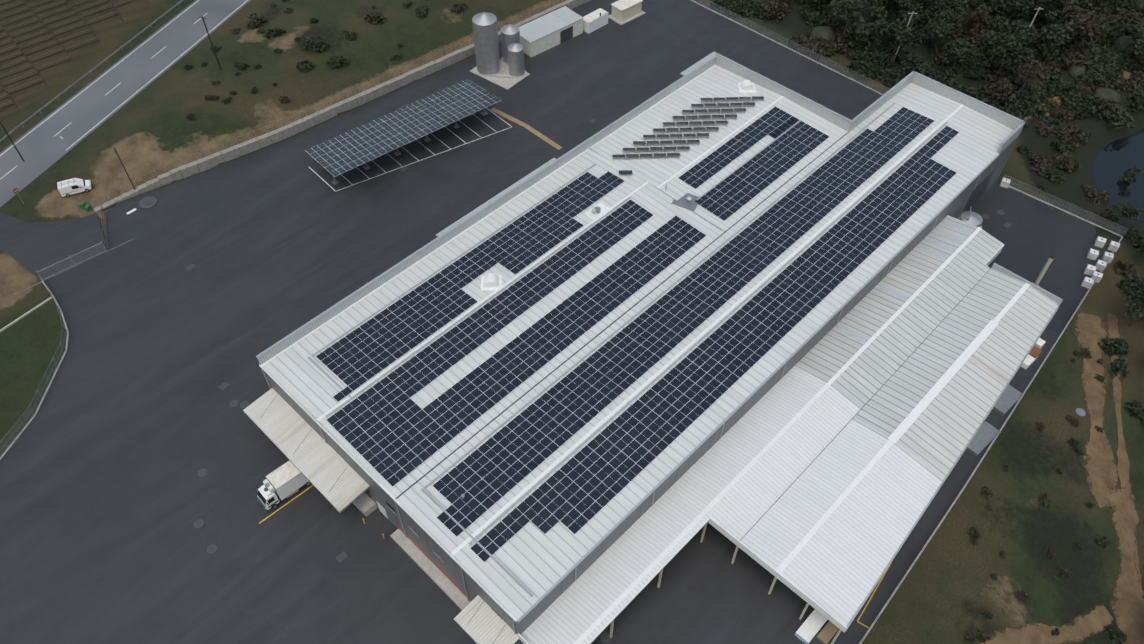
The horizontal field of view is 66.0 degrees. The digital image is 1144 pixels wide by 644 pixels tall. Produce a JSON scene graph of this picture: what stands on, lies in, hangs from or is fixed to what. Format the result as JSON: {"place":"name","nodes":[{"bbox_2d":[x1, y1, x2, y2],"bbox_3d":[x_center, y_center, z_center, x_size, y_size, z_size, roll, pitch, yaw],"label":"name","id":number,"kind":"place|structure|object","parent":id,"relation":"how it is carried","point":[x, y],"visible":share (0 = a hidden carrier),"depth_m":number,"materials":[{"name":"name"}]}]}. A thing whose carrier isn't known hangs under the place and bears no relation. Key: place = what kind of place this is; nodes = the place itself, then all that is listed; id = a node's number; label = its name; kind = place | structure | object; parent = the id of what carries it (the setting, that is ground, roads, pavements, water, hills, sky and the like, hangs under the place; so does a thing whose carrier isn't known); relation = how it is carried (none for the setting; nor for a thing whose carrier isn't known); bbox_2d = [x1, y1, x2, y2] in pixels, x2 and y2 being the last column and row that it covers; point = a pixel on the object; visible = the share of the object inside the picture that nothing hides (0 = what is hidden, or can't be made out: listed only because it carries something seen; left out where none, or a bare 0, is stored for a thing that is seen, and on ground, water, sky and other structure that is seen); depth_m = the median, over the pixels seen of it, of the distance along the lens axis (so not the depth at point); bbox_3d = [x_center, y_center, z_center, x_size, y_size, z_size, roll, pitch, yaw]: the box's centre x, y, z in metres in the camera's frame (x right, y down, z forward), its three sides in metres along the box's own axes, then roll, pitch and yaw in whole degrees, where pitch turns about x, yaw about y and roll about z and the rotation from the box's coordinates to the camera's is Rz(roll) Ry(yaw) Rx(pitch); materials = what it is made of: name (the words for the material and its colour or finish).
{"place":"outdoors","nodes":[
{"label":"outdoors","id":0,"kind":"place"},
{"bbox_2d":[0,213,107,279],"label":"driveway asphalt","id":1,"kind":"structure","parent":0,"point":[33,247],"depth_m":129.46,"materials":[{"name":"grey asphalt"}]},
{"bbox_2d":[0,0,250,206],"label":"public road","id":2,"kind":"structure","parent":0,"point":[83,113],"depth_m":152.00,"materials":[{"name":"grey asphalt"}]},
{"bbox_2d":[0,0,1093,643],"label":"yard asphalt","id":3,"kind":"structure","parent":0,"point":[102,496],"depth_m":112.26,"materials":[{"name":"grey asphalt"}]},
{"bbox_2d":[14,239,132,294],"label":"sliding gate","id":4,"kind":"structure","parent":3,"relation":"on","point":[74,264],"depth_m":125.77,"materials":[{"name":"silver metal"}]},
{"bbox_2d":[181,423,259,487],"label":"asphalt patch","id":5,"kind":"object","parent":3,"relation":"on","point":[237,452],"visible":1,"depth_m":106.23,"materials":[{"name":"grey asphalt"}]},
{"bbox_2d":[142,316,302,643],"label":"tyre marks","id":6,"kind":"object","parent":3,"relation":"on","point":[224,517],"visible":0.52,"depth_m":104.46,"materials":[{"name":"rubber"}]},
{"bbox_2d":[256,460,310,510],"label":"delivery truck","id":7,"kind":"object","parent":3,"relation":"on","point":[287,479],"visible":0.83,"depth_m":100.70,"materials":[{"name":"white paint"}]},
{"bbox_2d":[271,286,338,330],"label":"asphalt patch","id":8,"kind":"object","parent":3,"relation":"on","point":[299,312],"visible":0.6,"depth_m":121.30,"materials":[{"name":"grey asphalt"}]},
{"bbox_2d":[315,525,399,600],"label":"asphalt patch","id":9,"kind":"object","parent":3,"relation":"on","point":[364,564],"visible":1,"depth_m":97.30,"materials":[{"name":"grey asphalt"}]},
{"bbox_2d":[305,79,500,184],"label":"solar carport","id":10,"kind":"object","parent":3,"relation":"on","point":[365,143],"visible":1,"depth_m":141.32,"materials":[{"name":"blue"}]},
{"bbox_2d":[127,108,891,627],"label":"yard markings","id":11,"kind":"object","parent":3,"relation":"on","point":[533,130],"visible":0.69,"depth_m":144.28,"materials":[{"name":"yellow paint"}]},
{"bbox_2d":[0,0,1127,643],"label":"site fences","id":12,"kind":"object","parent":3,"relation":"on","point":[104,230],"visible":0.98,"depth_m":120.22,"materials":[{"name":"metal"}]},
{"bbox_2d":[519,0,645,56],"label":"outbuildings","id":13,"kind":"structure","parent":3,"relation":"on","point":[550,30],"depth_m":163.25,"materials":[{"name":"white paint"}]},
{"bbox_2d":[186,103,1011,643],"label":"site clutter","id":14,"kind":"object","parent":3,"relation":"on","point":[344,555],"visible":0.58,"depth_m":106.92,"materials":[{"name":"yellow paint"}]},
{"bbox_2d":[139,197,1085,642],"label":"manhole covers","id":15,"kind":"object","parent":3,"relation":"on","point":[151,203],"visible":0.98,"depth_m":110.65,"materials":[{"name":"grey metal"}]},
{"bbox_2d":[256,53,1025,643],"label":"building","id":16,"kind":"structure","parent":3,"relation":"on","point":[534,561],"depth_m":110.06,"materials":[{"name":"metal"}]},
{"bbox_2d":[243,52,715,643],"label":"canopies","id":17,"kind":"object","parent":16,"relation":"attached to","point":[323,468],"visible":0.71,"depth_m":99.99,"materials":[{"name":"metal"}]},
{"bbox_2d":[461,80,755,498],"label":"roof vents","id":18,"kind":"object","parent":16,"relation":"on","point":[491,281],"visible":0.9,"depth_m":120.13,"materials":[{"name":"silver metal"}]},
{"bbox_2d":[316,106,958,561],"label":"solar panels","id":19,"kind":"object","parent":16,"relation":"on","point":[800,140],"visible":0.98,"depth_m":107.30,"materials":[{"name":"blue"}]},
{"bbox_2d":[612,96,764,173],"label":"rooftop solar panels","id":20,"kind":"object","parent":16,"relation":"on","point":[644,142],"visible":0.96,"depth_m":131.50,"materials":[{"name":"black"}]},
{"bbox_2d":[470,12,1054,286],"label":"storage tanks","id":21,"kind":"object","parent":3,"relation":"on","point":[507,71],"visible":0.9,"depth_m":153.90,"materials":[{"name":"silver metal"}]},
{"bbox_2d":[518,215,1062,643],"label":"side sheds","id":22,"kind":"object","parent":3,"relation":"on","point":[816,475],"visible":1,"depth_m":100.82,"materials":[{"name":"beige metal"}]},
{"bbox_2d":[795,338,1045,643],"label":"stored materials","id":23,"kind":"object","parent":3,"relation":"on","point":[816,620],"visible":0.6,"depth_m":107.04,"materials":[{"name":"metal"}]},
{"bbox_2d":[967,186,1103,334],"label":"paved yard","id":24,"kind":"structure","parent":3,"relation":"on","point":[1034,236],"depth_m":129.47,"materials":[{"name":"grey asphalt"}]},
{"bbox_2d":[999,177,1119,288],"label":"white storage containers","id":25,"kind":"object","parent":24,"relation":"on","point":[1090,270],"visible":0.9,"depth_m":126.44,"materials":[{"name":"white plastic"}]},
{"bbox_2d":[0,0,1143,643],"bbox_3d":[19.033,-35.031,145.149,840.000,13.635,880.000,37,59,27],"label":"ground","id":26,"kind":"structure","parent":0,"point":[948,590],"depth_m":136.73,"materials":[{"name":"green plant"}]},
{"bbox_2d":[0,0,147,109],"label":"rows","id":27,"kind":"object","parent":26,"relation":"on","point":[54,37],"visible":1,"depth_m":160.03,"materials":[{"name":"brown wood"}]},
{"bbox_2d":[57,178,92,196],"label":"white van","id":28,"kind":"object","parent":26,"relation":"on","point":[68,188],"visible":1,"depth_m":135.10,"materials":[{"name":"paint"}]},
{"bbox_2d":[79,201,92,211],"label":"wheelie bins","id":29,"kind":"object","parent":26,"relation":"on","point":[85,206],"visible":0.88,"depth_m":133.36,"materials":[{"name":"green plastic"}]},
{"bbox_2d":[0,0,183,141],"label":"guard rail","id":30,"kind":"object","parent":26,"relation":"on","point":[78,80],"visible":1,"depth_m":155.13,"materials":[{"name":"metal"}]},
{"bbox_2d":[93,0,590,211],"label":"retaining wall","id":31,"kind":"structure","parent":26,"relation":"on","point":[281,133],"depth_m":146.57,"materials":[{"name":"concrete"}]},
{"bbox_2d":[89,0,562,206],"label":"fence wall","id":32,"kind":"structure","parent":31,"relation":"on","point":[327,102],"depth_m":147.29,"materials":[{"name":"metal"}]},
{"bbox_2d":[0,7,1040,201],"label":"utility poles","id":33,"kind":"object","parent":26,"relation":"on","point":[15,190],"visible":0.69,"depth_m":142.19,"materials":[{"name":"grey"}]},
{"bbox_2d":[182,0,1143,643],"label":"shrubs","id":34,"kind":"object","parent":26,"relation":"on","point":[1004,30],"visible":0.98,"depth_m":154.09,"materials":[{"name":"green plant"}]},
{"bbox_2d":[810,0,1143,103],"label":"boulders","id":35,"kind":"object","parent":26,"relation":"on","point":[1123,43],"visible":0.33,"depth_m":154.54,"materials":[{"name":"grey stone"}]},
{"bbox_2d":[979,605,1117,643],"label":"dirt patch","id":36,"kind":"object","parent":26,"relation":"on","point":[1097,619],"depth_m":94.48,"materials":[{"name":"brown soil"}]},
{"bbox_2d":[1024,69,1132,120],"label":"dirt track","id":37,"kind":"structure","parent":26,"relation":"on","point":[1126,74],"depth_m":150.92,"materials":[{"name":"brown soil"}]},
{"bbox_2d":[1070,312,1143,643],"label":"dirt track","id":38,"kind":"structure","parent":26,"relation":"on","point":[1101,468],"depth_m":105.12,"materials":[{"name":"brown soil"}]},
{"bbox_2d":[1107,313,1142,591],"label":"dirt track","id":39,"kind":"structure","parent":26,"relation":"on","point":[1123,467],"depth_m":108.47,"materials":[{"name":"soil"}]},
{"bbox_2d":[1092,128,1143,222],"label":"pond water","id":40,"kind":"structure","parent":0,"point":[1113,161],"depth_m":142.86,"materials":[{"name":"blue liquid"}]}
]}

